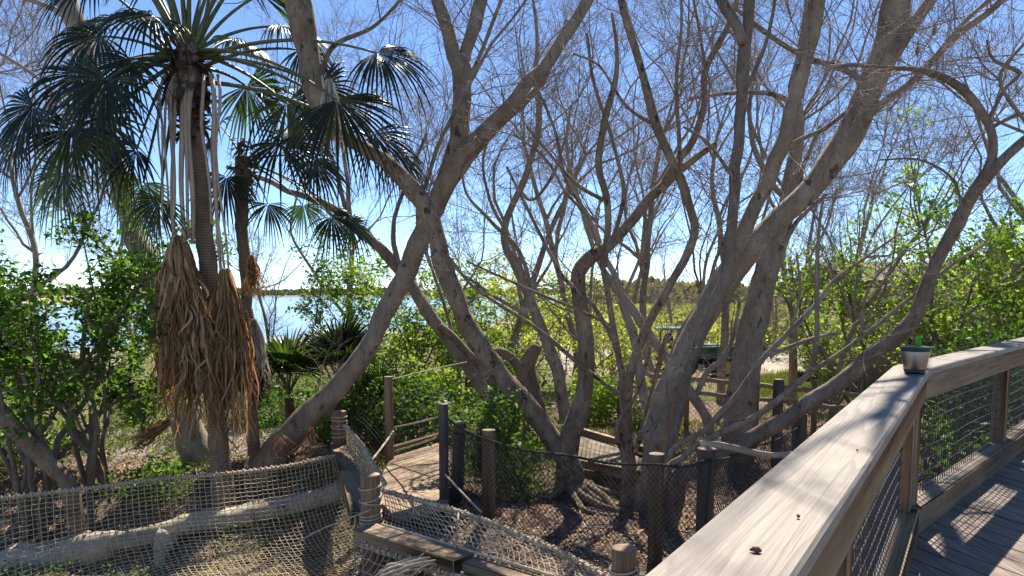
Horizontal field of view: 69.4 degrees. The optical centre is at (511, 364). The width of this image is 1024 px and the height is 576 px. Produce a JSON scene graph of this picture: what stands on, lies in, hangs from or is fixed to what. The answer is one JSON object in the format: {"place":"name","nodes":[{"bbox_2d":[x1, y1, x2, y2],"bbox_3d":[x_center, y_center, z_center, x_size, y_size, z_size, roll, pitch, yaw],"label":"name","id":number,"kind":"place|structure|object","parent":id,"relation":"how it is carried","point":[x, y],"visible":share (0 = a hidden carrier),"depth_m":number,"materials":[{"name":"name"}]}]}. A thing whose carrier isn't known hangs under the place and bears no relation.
{"place":"outdoors","nodes":[
{"label":"outdoors","id":0,"kind":"place"},
{"bbox_2d":[24,296,557,350],"bbox_3d":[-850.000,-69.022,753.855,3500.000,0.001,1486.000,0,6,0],"label":"lake","id":1,"kind":"structure","parent":0,"point":[283,302],"depth_m":118.95,"materials":[{"name":"blue liquid"}]},
{"bbox_2d":[540,302,803,339],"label":"marsh reeds","id":2,"kind":"object","parent":1,"relation":"in","point":[680,314],"visible":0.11,"depth_m":79.49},
{"bbox_2d":[0,361,930,497],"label":"grass","id":3,"kind":"structure","parent":0,"point":[694,421],"depth_m":14.14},
{"bbox_2d":[0,294,1022,575],"bbox_3d":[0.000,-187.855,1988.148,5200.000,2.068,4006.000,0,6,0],"label":"ground","id":4,"kind":"structure","parent":0,"point":[710,400],"depth_m":10.55,"materials":[{"name":"soil"}]},
{"bbox_2d":[0,394,86,536],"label":"bare tree","id":5,"kind":"object","parent":4,"relation":"on","point":[41,455],"visible":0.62,"depth_m":9.86,"materials":[{"name":"brown plant"}]},
{"bbox_2d":[0,396,128,482],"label":"leafy shrub","id":6,"kind":"object","parent":4,"relation":"on","point":[61,423],"visible":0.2,"depth_m":11.74,"materials":[{"name":"green plant"}]},
{"bbox_2d":[35,293,110,529],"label":"bare sapling","id":7,"kind":"object","parent":4,"relation":"on","point":[91,452],"visible":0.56,"depth_m":10.54,"materials":[{"name":"brown plant"}]},
{"bbox_2d":[0,0,163,313],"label":"bare tree","id":8,"kind":"object","parent":4,"relation":"on","point":[69,262],"visible":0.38,"depth_m":14.60,"materials":[{"name":"grey plant"}]},
{"bbox_2d":[0,199,164,494],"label":"leafy shrub","id":9,"kind":"object","parent":4,"relation":"on","point":[102,467],"visible":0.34,"depth_m":11.09,"materials":[{"name":"green plant"}]},
{"bbox_2d":[0,0,167,403],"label":"bare tree","id":10,"kind":"object","parent":4,"relation":"on","point":[31,238],"visible":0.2,"depth_m":19.59,"materials":[{"name":"grey plant"}]},
{"bbox_2d":[0,111,191,374],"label":"bare tree","id":11,"kind":"object","parent":4,"relation":"on","point":[121,243],"visible":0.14,"depth_m":25.56,"materials":[{"name":"grey plant"}]},
{"bbox_2d":[0,0,209,466],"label":"bare tree","id":12,"kind":"object","parent":4,"relation":"on","point":[197,453],"visible":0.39,"depth_m":11.85,"materials":[{"name":"grey plant"}]},
{"bbox_2d":[0,201,249,542],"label":"leafy shrub","id":13,"kind":"object","parent":4,"relation":"on","point":[16,357],"visible":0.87,"depth_m":10.05,"materials":[{"name":"green plant"}]},
{"bbox_2d":[96,373,170,426],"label":"leafy shrub","id":14,"kind":"object","parent":4,"relation":"on","point":[125,411],"visible":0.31,"depth_m":15.59,"materials":[{"name":"green plant"}]},
{"bbox_2d":[78,442,205,521],"bbox_3d":[-5.370,1.749,10.985,1.738,1.305,1.707,0,6,0],"label":"leafy shrub","id":15,"kind":"object","parent":4,"relation":"on","point":[159,470],"visible":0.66,"depth_m":10.78,"materials":[{"name":"green plant"}]},
{"bbox_2d":[124,417,172,454],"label":"dry palm leaf","id":16,"kind":"object","parent":4,"relation":"on","point":[153,429],"visible":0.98,"depth_m":11.11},
{"bbox_2d":[0,480,344,571],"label":"fallen log","id":17,"kind":"object","parent":4,"relation":"on","point":[210,513],"visible":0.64,"depth_m":10.02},
{"bbox_2d":[0,0,446,507],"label":"fan palm","id":18,"kind":"object","parent":4,"relation":"on","point":[211,357],"visible":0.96,"depth_m":9.92,"materials":[{"name":"plant"}]},
{"bbox_2d":[320,78,346,158],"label":"dry palm leaf","id":19,"kind":"object","parent":18,"relation":"hanging from","point":[328,86],"visible":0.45,"depth_m":9.44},
{"bbox_2d":[146,120,384,406],"bbox_3d":[-5.566,-2.100,16.302,5.128,7.084,3.901,-4,7,-36],"label":"bare tree","id":20,"kind":"object","parent":4,"relation":"on","point":[264,314],"visible":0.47,"depth_m":16.66,"materials":[{"name":"grey plant"}]},
{"bbox_2d":[0,419,544,575],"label":"ground cover","id":21,"kind":"object","parent":4,"relation":"on","point":[62,511],"visible":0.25,"depth_m":10.18,"materials":[{"name":"green plant"}]},
{"bbox_2d":[185,86,380,466],"bbox_3d":[-3.555,-1.167,11.342,2.876,6.075,1.831,0,6,0],"label":"fan palm","id":22,"kind":"object","parent":4,"relation":"on","point":[242,180],"visible":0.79,"depth_m":10.98,"materials":[{"name":"plant"}]},
{"bbox_2d":[6,286,559,295],"bbox_3d":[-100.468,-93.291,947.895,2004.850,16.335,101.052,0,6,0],"label":"woods","id":23,"kind":"object","parent":4,"relation":"on","point":[282,292],"visible":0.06,"depth_m":913.93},
{"bbox_2d":[228,369,351,443],"bbox_3d":[-3.819,0.792,13.867,2.682,2.094,2.216,0,6,0],"label":"leafy bush","id":24,"kind":"object","parent":4,"relation":"on","point":[263,416],"visible":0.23,"depth_m":13.71,"materials":[{"name":"green plant"}]},
{"bbox_2d":[264,325,331,420],"bbox_3d":[-3.982,0.374,12.645,1.899,2.091,1.769,0,6,0],"label":"palmetto","id":25,"kind":"object","parent":4,"relation":"on","point":[283,357],"visible":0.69,"depth_m":12.50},
{"bbox_2d":[330,410,347,478],"bbox_3d":[-2.654,1.261,11.373,0.261,1.101,0.262,0,6,0],"label":"timber post","id":26,"kind":"object","parent":4,"relation":"on","point":[338,432],"visible":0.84,"depth_m":11.26,"materials":[{"name":"wood"}]},
{"bbox_2d":[331,443,360,525],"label":"rope bridge beam","id":27,"kind":"structure","parent":26,"relation":"attached to","point":[348,474],"depth_m":9.20,"materials":[{"name":"grey"}]},
{"bbox_2d":[0,454,361,575],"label":"rope net","id":28,"kind":"object","parent":27,"relation":"hanging from","point":[150,480],"visible":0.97,"depth_m":9.08,"materials":[{"name":"fabric"}]},
{"bbox_2d":[343,424,386,498],"bbox_3d":[-1.968,1.205,9.667,0.222,0.384,3.920,-2,6,-18],"label":"side rope net","id":29,"kind":"object","parent":27,"relation":"attached to","point":[370,461],"visible":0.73,"depth_m":9.88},
{"bbox_2d":[298,306,392,409],"bbox_3d":[-2.945,0.209,13.036,1.864,2.486,1.949,0,6,0],"label":"palmetto","id":30,"kind":"object","parent":4,"relation":"on","point":[349,333],"visible":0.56,"depth_m":12.80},
{"bbox_2d":[223,0,501,395],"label":"bare tree","id":31,"kind":"object","parent":4,"relation":"on","point":[345,170],"visible":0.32,"depth_m":20.37,"materials":[{"name":"grey plant"}]},
{"bbox_2d":[226,31,505,428],"bbox_3d":[-2.649,-2.293,14.057,4.732,7.780,2.948,-3,6,-30],"label":"bare tree","id":32,"kind":"object","parent":4,"relation":"on","point":[433,320],"visible":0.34,"depth_m":14.13,"materials":[{"name":"grey plant"}]},
{"bbox_2d":[285,223,449,400],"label":"leafy tree","id":33,"kind":"object","parent":4,"relation":"on","point":[332,291],"visible":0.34,"depth_m":18.00,"materials":[{"name":"green plant"}]},
{"bbox_2d":[358,472,382,575],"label":"timber post","id":34,"kind":"object","parent":4,"relation":"on","point":[369,489],"visible":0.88,"depth_m":7.50,"materials":[{"name":"wood"}]},
{"bbox_2d":[353,523,538,575],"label":"rope bridge beam","id":35,"kind":"structure","parent":34,"relation":"attached to","point":[451,559],"depth_m":6.70,"materials":[{"name":"grey"}]},
{"bbox_2d":[341,542,468,575],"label":"floor rope net","id":36,"kind":"object","parent":35,"relation":"hanging from","point":[401,557],"visible":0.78,"depth_m":6.95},
{"bbox_2d":[375,553,436,575],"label":"rope bundle","id":37,"kind":"object","parent":36,"relation":"on","point":[411,566],"visible":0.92,"depth_m":6.54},
{"bbox_2d":[314,340,439,449],"bbox_3d":[-2.586,0.643,12.955,2.554,2.104,2.251,3,6,26],"label":"leafy bush","id":38,"kind":"object","parent":4,"relation":"on","point":[349,406],"visible":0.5,"depth_m":12.62,"materials":[{"name":"green plant"}]},
{"bbox_2d":[353,356,403,444],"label":"shrub","id":39,"kind":"object","parent":4,"relation":"on","point":[373,376],"visible":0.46,"depth_m":13.11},
{"bbox_2d":[0,442,768,575],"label":"fallen twigs","id":40,"kind":"object","parent":4,"relation":"on","point":[605,523],"visible":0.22,"depth_m":9.30,"materials":[{"name":"wood"}]},
{"bbox_2d":[384,376,393,467],"bbox_3d":[-1.784,1.070,10.753,0.128,1.804,0.135,0,6,0],"label":"timber post","id":41,"kind":"object","parent":4,"relation":"on","point":[388,411],"visible":0.73,"depth_m":10.67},
{"bbox_2d":[202,0,584,483],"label":"bare tree","id":42,"kind":"object","parent":4,"relation":"on","point":[303,27],"visible":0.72,"depth_m":9.64,"materials":[{"name":"brown plant"}]},
{"bbox_2d":[321,247,499,381],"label":"leafy tree","id":43,"kind":"object","parent":4,"relation":"on","point":[422,351],"visible":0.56,"depth_m":17.41,"materials":[{"name":"green plant"}]},
{"bbox_2d":[380,432,452,562],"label":"wooden platform","id":44,"kind":"structure","parent":4,"relation":"on","point":[415,473],"depth_m":9.48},
{"bbox_2d":[355,356,479,452],"bbox_3d":[-1.679,1.075,13.221,2.499,2.443,2.268,-2,6,-20],"label":"leafy bush","id":45,"kind":"object","parent":4,"relation":"on","point":[417,386],"visible":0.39,"depth_m":13.11,"materials":[{"name":"green plant"}]},
{"bbox_2d":[344,392,506,472],"bbox_3d":[-1.180,1.053,11.617,2.890,1.464,0.967,-3,6,-26],"label":"netting fence","id":46,"kind":"object","parent":4,"relation":"on","point":[467,395],"visible":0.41,"depth_m":11.15,"materials":[{"name":"black"}]},
{"bbox_2d":[390,347,475,429],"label":"leafy bush","id":47,"kind":"object","parent":4,"relation":"on","point":[447,371],"visible":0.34,"depth_m":15.58,"materials":[{"name":"green plant"}]},
{"bbox_2d":[242,0,635,489],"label":"bare tree","id":48,"kind":"object","parent":4,"relation":"on","point":[461,154],"visible":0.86,"depth_m":10.93,"materials":[{"name":"grey plant"}]},
{"bbox_2d":[438,403,448,512],"bbox_3d":[-0.797,1.206,8.654,0.114,1.508,0.120,0,6,0],"label":"timber post","id":49,"kind":"object","parent":4,"relation":"on","point":[443,452],"visible":0.8,"depth_m":8.59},
{"bbox_2d":[341,20,552,416],"bbox_3d":[-1.353,-3.033,15.847,4.678,8.775,4.411,0,6,0],"label":"bare tree","id":50,"kind":"object","parent":4,"relation":"on","point":[446,311],"visible":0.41,"depth_m":15.88,"materials":[{"name":"grey plant"}]},
{"bbox_2d":[107,429,788,575],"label":"wood chips","id":51,"kind":"object","parent":4,"relation":"on","point":[587,533],"visible":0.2,"depth_m":9.59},
{"bbox_2d":[451,421,465,503],"bbox_3d":[-0.675,1.287,9.267,0.210,1.137,0.162,0,6,0],"label":"timber post","id":52,"kind":"object","parent":4,"relation":"on","point":[462,424],"visible":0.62,"depth_m":9.20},
{"bbox_2d":[448,426,512,506],"bbox_3d":[-0.400,1.264,9.584,0.099,1.242,1.821,3,6,26],"label":"netting fence","id":53,"kind":"object","parent":52,"relation":"attached to","point":[479,433],"visible":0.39,"depth_m":9.18,"materials":[{"name":"black"}]},
{"bbox_2d":[381,248,568,403],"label":"leafy tree","id":54,"kind":"object","parent":4,"relation":"on","point":[494,335],"visible":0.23,"depth_m":18.92,"materials":[{"name":"green plant"}]},
{"bbox_2d":[411,380,563,496],"bbox_3d":[-0.225,0.989,9.872,2.251,1.781,1.494,0,6,0],"label":"leafy bush","id":55,"kind":"object","parent":4,"relation":"on","point":[512,419],"visible":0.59,"depth_m":9.73,"materials":[{"name":"green plant"}]},
{"bbox_2d":[482,429,494,518],"bbox_3d":[-0.266,1.310,8.464,0.153,1.141,0.159,0,6,0],"label":"timber post","id":56,"kind":"object","parent":4,"relation":"on","point":[488,433],"visible":0.75,"depth_m":8.39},
{"bbox_2d":[437,323,545,443],"bbox_3d":[-0.319,0.470,13.540,2.047,2.460,0.535,-1,6,-11],"label":"dead stump","id":57,"kind":"object","parent":4,"relation":"on","point":[527,373],"visible":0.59,"depth_m":13.53,"materials":[{"name":"brown plant"}]},
{"bbox_2d":[335,0,651,376],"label":"bare tree","id":58,"kind":"object","parent":4,"relation":"on","point":[570,325],"visible":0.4,"depth_m":20.09,"materials":[{"name":"grey plant"}]},
{"bbox_2d":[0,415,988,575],"bbox_3d":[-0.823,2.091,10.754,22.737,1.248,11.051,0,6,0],"label":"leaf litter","id":59,"kind":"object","parent":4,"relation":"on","point":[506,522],"visible":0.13,"depth_m":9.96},
{"bbox_2d":[392,0,636,448],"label":"bare tree","id":60,"kind":"object","parent":4,"relation":"on","point":[561,393],"visible":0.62,"depth_m":12.82,"materials":[{"name":"grey plant"}]},
{"bbox_2d":[464,436,568,507],"bbox_3d":[0.034,1.431,9.369,1.428,1.158,0.995,-5,8,-43],"label":"leafy bush","id":61,"kind":"object","parent":4,"relation":"on","point":[518,481],"visible":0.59,"depth_m":9.26,"materials":[{"name":"green plant"}]},
{"bbox_2d":[435,244,616,376],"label":"leafy tree","id":62,"kind":"object","parent":4,"relation":"on","point":[530,338],"visible":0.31,"depth_m":20.83,"materials":[{"name":"green plant"}]},
{"bbox_2d":[435,22,715,425],"bbox_3d":[0.974,-2.672,14.666,6.527,8.282,4.478,2,6,23],"label":"bare tree","id":63,"kind":"object","parent":4,"relation":"on","point":[571,233],"visible":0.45,"depth_m":14.48,"materials":[{"name":"grey plant"}]},
{"bbox_2d":[447,418,707,568],"bbox_3d":[0.539,1.335,7.568,3.200,1.285,0.222,5,7,40],"label":"netting fence","id":64,"kind":"object","parent":4,"relation":"on","point":[668,466],"visible":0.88,"depth_m":7.55,"materials":[{"name":"black"}]},
{"bbox_2d":[486,260,675,387],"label":"leafy tree","id":65,"kind":"object","parent":4,"relation":"on","point":[625,352],"visible":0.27,"depth_m":21.49,"materials":[{"name":"green plant"}]},
{"bbox_2d":[390,0,785,506],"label":"bare tree","id":66,"kind":"object","parent":4,"relation":"on","point":[627,448],"visible":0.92,"depth_m":9.09,"materials":[{"name":"brown plant"}]},
{"bbox_2d":[553,360,658,433],"bbox_3d":[2.088,0.967,15.466,2.558,2.000,2.167,3,6,30],"label":"leafy bush","id":67,"kind":"object","parent":4,"relation":"on","point":[602,402],"visible":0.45,"depth_m":15.15,"materials":[{"name":"green plant"}]},
{"bbox_2d":[578,428,642,488],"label":"walkway","id":68,"kind":"structure","parent":4,"relation":"on","point":[587,443],"depth_m":11.15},
{"bbox_2d":[569,293,665,383],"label":"leafy tree","id":69,"kind":"object","parent":4,"relation":"on","point":[599,352],"visible":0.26,"depth_m":23.65,"materials":[{"name":"green plant"}]},
{"bbox_2d":[377,0,860,395],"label":"bare tree","id":70,"kind":"object","parent":4,"relation":"on","point":[519,322],"visible":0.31,"depth_m":18.04,"materials":[{"name":"grey plant"}]},
{"bbox_2d":[445,0,799,518],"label":"bare tree","id":71,"kind":"object","parent":4,"relation":"on","point":[575,421],"visible":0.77,"depth_m":9.52,"materials":[{"name":"brown plant"}]},
{"bbox_2d":[548,67,698,410],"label":"bare tree","id":72,"kind":"object","parent":4,"relation":"on","point":[625,311],"visible":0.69,"depth_m":12.20,"materials":[{"name":"grey plant"}]},
{"bbox_2d":[609,544,638,575],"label":"timber post","id":73,"kind":"object","parent":4,"relation":"on","point":[623,563],"visible":1,"depth_m":5.75,"materials":[{"name":"wood"}]},
{"bbox_2d":[381,488,608,575],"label":"rope net","id":74,"kind":"object","parent":73,"relation":"attached to","point":[582,563],"visible":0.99,"depth_m":6.84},
{"bbox_2d":[546,57,725,366],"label":"bare tree","id":75,"kind":"object","parent":4,"relation":"on","point":[637,285],"visible":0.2,"depth_m":26.20,"materials":[{"name":"grey plant"}]},
{"bbox_2d":[647,452,664,565],"bbox_3d":[1.393,1.459,7.172,0.151,1.209,0.158,0,6,0],"label":"timber post","id":76,"kind":"object","parent":4,"relation":"on","point":[657,457],"visible":0.78,"depth_m":7.11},
{"bbox_2d":[525,0,801,390],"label":"bare tree","id":77,"kind":"object","parent":4,"relation":"on","point":[644,275],"visible":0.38,"depth_m":17.54,"materials":[{"name":"grey plant"}]},
{"bbox_2d":[638,213,698,326],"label":"bare tree","id":78,"kind":"object","parent":4,"relation":"on","point":[665,278],"visible":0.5,"depth_m":42.14,"materials":[{"name":"grey plant"}]},
{"bbox_2d":[563,152,812,441],"bbox_3d":[3.136,-1.026,12.812,4.817,5.398,2.700,0,6,0],"label":"bare tree","id":79,"kind":"object","parent":4,"relation":"on","point":[694,399],"visible":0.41,"depth_m":12.71,"materials":[{"name":"grey plant"}]},
{"bbox_2d":[653,327,734,375],"bbox_3d":[6.302,-0.420,25.105,2.820,1.700,1.340,-1,6,-8],"label":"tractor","id":80,"kind":"object","parent":4,"relation":"on","point":[710,360],"visible":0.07,"depth_m":24.86,"materials":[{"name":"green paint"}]},
{"bbox_2d":[695,447,715,532],"bbox_3d":[1.739,1.434,6.669,0.157,1.378,0.165,0,6,0],"label":"timber post","id":81,"kind":"object","parent":4,"relation":"on","point":[703,453],"visible":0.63,"depth_m":6.57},
{"bbox_2d":[700,440,791,457],"bbox_3d":[2.108,0.749,6.608,0.921,0.198,0.062,-1,6,-13],"label":"bare stick","id":82,"kind":"object","parent":81,"relation":"on","point":[738,449],"visible":0.89,"depth_m":6.57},
{"bbox_2d":[637,0,799,502],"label":"bare tree","id":83,"kind":"object","parent":4,"relation":"on","point":[743,78],"visible":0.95,"depth_m":8.30,"materials":[{"name":"grey plant"}]},
{"bbox_2d":[576,0,861,402],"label":"bare tree","id":84,"kind":"object","parent":4,"relation":"on","point":[723,342],"visible":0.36,"depth_m":19.58,"materials":[{"name":"grey plant"}]},
{"bbox_2d":[600,2,885,308],"bbox_3d":[4.282,-2.776,14.079,5.863,8.587,4.340,0,6,0],"label":"bare tree","id":85,"kind":"object","parent":4,"relation":"on","point":[718,250],"visible":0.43,"depth_m":13.69,"materials":[{"name":"grey plant"}]},
{"bbox_2d":[704,426,800,524],"bbox_3d":[2.484,1.378,7.623,0.141,1.327,2.759,4,7,37],"label":"netting fence","id":86,"kind":"object","parent":4,"relation":"on","point":[745,455],"visible":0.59,"depth_m":7.32,"materials":[{"name":"black"}]},
{"bbox_2d":[617,372,934,435],"bbox_3d":[4.924,0.832,14.290,5.766,1.340,0.427,2,6,17],"label":"split rail fence","id":87,"kind":"object","parent":4,"relation":"on","point":[860,387],"visible":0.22,"depth_m":14.19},
{"bbox_2d":[553,275,1004,304],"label":"brush","id":88,"kind":"object","parent":4,"relation":"on","point":[694,288],"visible":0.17,"depth_m":158.59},
{"bbox_2d":[663,186,903,510],"bbox_3d":[2.927,0.136,8.136,2.246,3.904,1.696,-2,6,-21],"label":"bare sapling","id":89,"kind":"object","parent":4,"relation":"on","point":[771,351],"visible":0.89,"depth_m":8.15,"materials":[{"name":"grey plant"}]},
{"bbox_2d":[630,0,944,404],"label":"bare tree","id":90,"kind":"object","parent":4,"relation":"on","point":[793,372],"visible":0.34,"depth_m":16.53,"materials":[{"name":"grey plant"}]},
{"bbox_2d":[617,0,971,464],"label":"bare tree","id":91,"kind":"object","parent":4,"relation":"on","point":[753,324],"visible":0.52,"depth_m":11.09,"materials":[{"name":"grey plant"}]},
{"bbox_2d":[619,0,1023,512],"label":"bare tree","id":92,"kind":"object","parent":4,"relation":"on","point":[778,219],"visible":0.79,"depth_m":8.30,"materials":[{"name":"grey plant"}]},
{"bbox_2d":[663,0,1023,532],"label":"bare tree","id":93,"kind":"object","parent":4,"relation":"on","point":[863,362],"visible":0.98,"depth_m":6.71,"materials":[{"name":"grey plant"}]},
{"bbox_2d":[664,117,1023,487],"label":"bare sapling","id":94,"kind":"object","parent":4,"relation":"on","point":[772,404],"visible":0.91,"depth_m":7.49,"materials":[{"name":"grey plant"}]},
{"bbox_2d":[776,292,922,404],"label":"leafy tree","id":95,"kind":"object","parent":4,"relation":"on","point":[808,353],"visible":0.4,"depth_m":17.66,"materials":[{"name":"green plant"}]},
{"bbox_2d":[740,199,1008,403],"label":"leafy tree","id":96,"kind":"object","parent":4,"relation":"on","point":[850,290],"visible":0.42,"depth_m":15.10,"materials":[{"name":"green plant"}]},
{"bbox_2d":[754,3,1023,367],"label":"bare tree","id":97,"kind":"object","parent":4,"relation":"on","point":[862,232],"visible":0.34,"depth_m":20.05,"materials":[{"name":"grey plant"}]},
{"bbox_2d":[765,2,1023,421],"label":"bare tree","id":98,"kind":"object","parent":4,"relation":"on","point":[855,319],"visible":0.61,"depth_m":13.06,"materials":[{"name":"grey plant"}]},
{"bbox_2d":[780,255,1019,385],"bbox_3d":[15.000,-1.383,24.982,9.600,4.900,6.800,0,6,0],"label":"hedge","id":99,"kind":"object","parent":4,"relation":"on","point":[871,380],"visible":0.05,"depth_m":22.63,"materials":[{"name":"plant"}]},
{"bbox_2d":[783,0,1023,345],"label":"bare tree","id":100,"kind":"object","parent":4,"relation":"on","point":[993,221],"visible":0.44,"depth_m":13.70,"materials":[{"name":"plant"}]},
{"bbox_2d":[863,98,1023,438],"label":"leafy tree","id":101,"kind":"object","parent":4,"relation":"on","point":[944,322],"visible":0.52,"depth_m":12.68,"materials":[{"name":"green plant"}]},
{"bbox_2d":[863,175,1023,425],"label":"leafy tree","id":102,"kind":"object","parent":4,"relation":"on","point":[946,222],"visible":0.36,"depth_m":12.35,"materials":[{"name":"green plant"}]},
{"bbox_2d":[893,309,1023,469],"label":"leafy bush","id":103,"kind":"object","parent":4,"relation":"on","point":[1016,324],"visible":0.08,"depth_m":10.93,"materials":[{"name":"green plant"}]},
{"bbox_2d":[921,282,1023,466],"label":"leafy bush","id":104,"kind":"object","parent":4,"relation":"on","point":[972,337],"visible":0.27,"depth_m":9.54,"materials":[{"name":"green plant"}]},
{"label":"deck frame","id":105,"kind":"structure","parent":4,"relation":"on","visible":0},
{"bbox_2d":[908,451,1023,575],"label":"deck","id":106,"kind":"structure","parent":105,"relation":"on","point":[979,531],"depth_m":3.90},
{"bbox_2d":[646,366,930,575],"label":"deck railing","id":107,"kind":"object","parent":106,"relation":"on","point":[831,486],"visible":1,"depth_m":1.60,"materials":[{"name":"beige wood"}]},
{"bbox_2d":[900,336,931,373],"bbox_3d":[1.920,-0.047,3.517,0.134,0.178,0.134,0,6,0],"label":"tumbler","id":108,"kind":"object","parent":107,"relation":"on","point":[915,358],"visible":1,"depth_m":3.48,"materials":[{"name":"silver metal"}]},
{"bbox_2d":[896,337,1023,534],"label":"deck railing","id":109,"kind":"object","parent":106,"relation":"on","point":[935,498],"visible":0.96,"depth_m":4.72,"materials":[{"name":"grey wood"}]},
{"bbox_2d":[0,0,1023,289],"label":"sky","id":110,"kind":"structure","parent":0,"point":[240,18],"materials":[{"name":"blue"}]},
{"bbox_2d":[725,370,870,402],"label":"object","id":111,"kind":"structure","parent":0,"point":[764,393],"depth_m":22.92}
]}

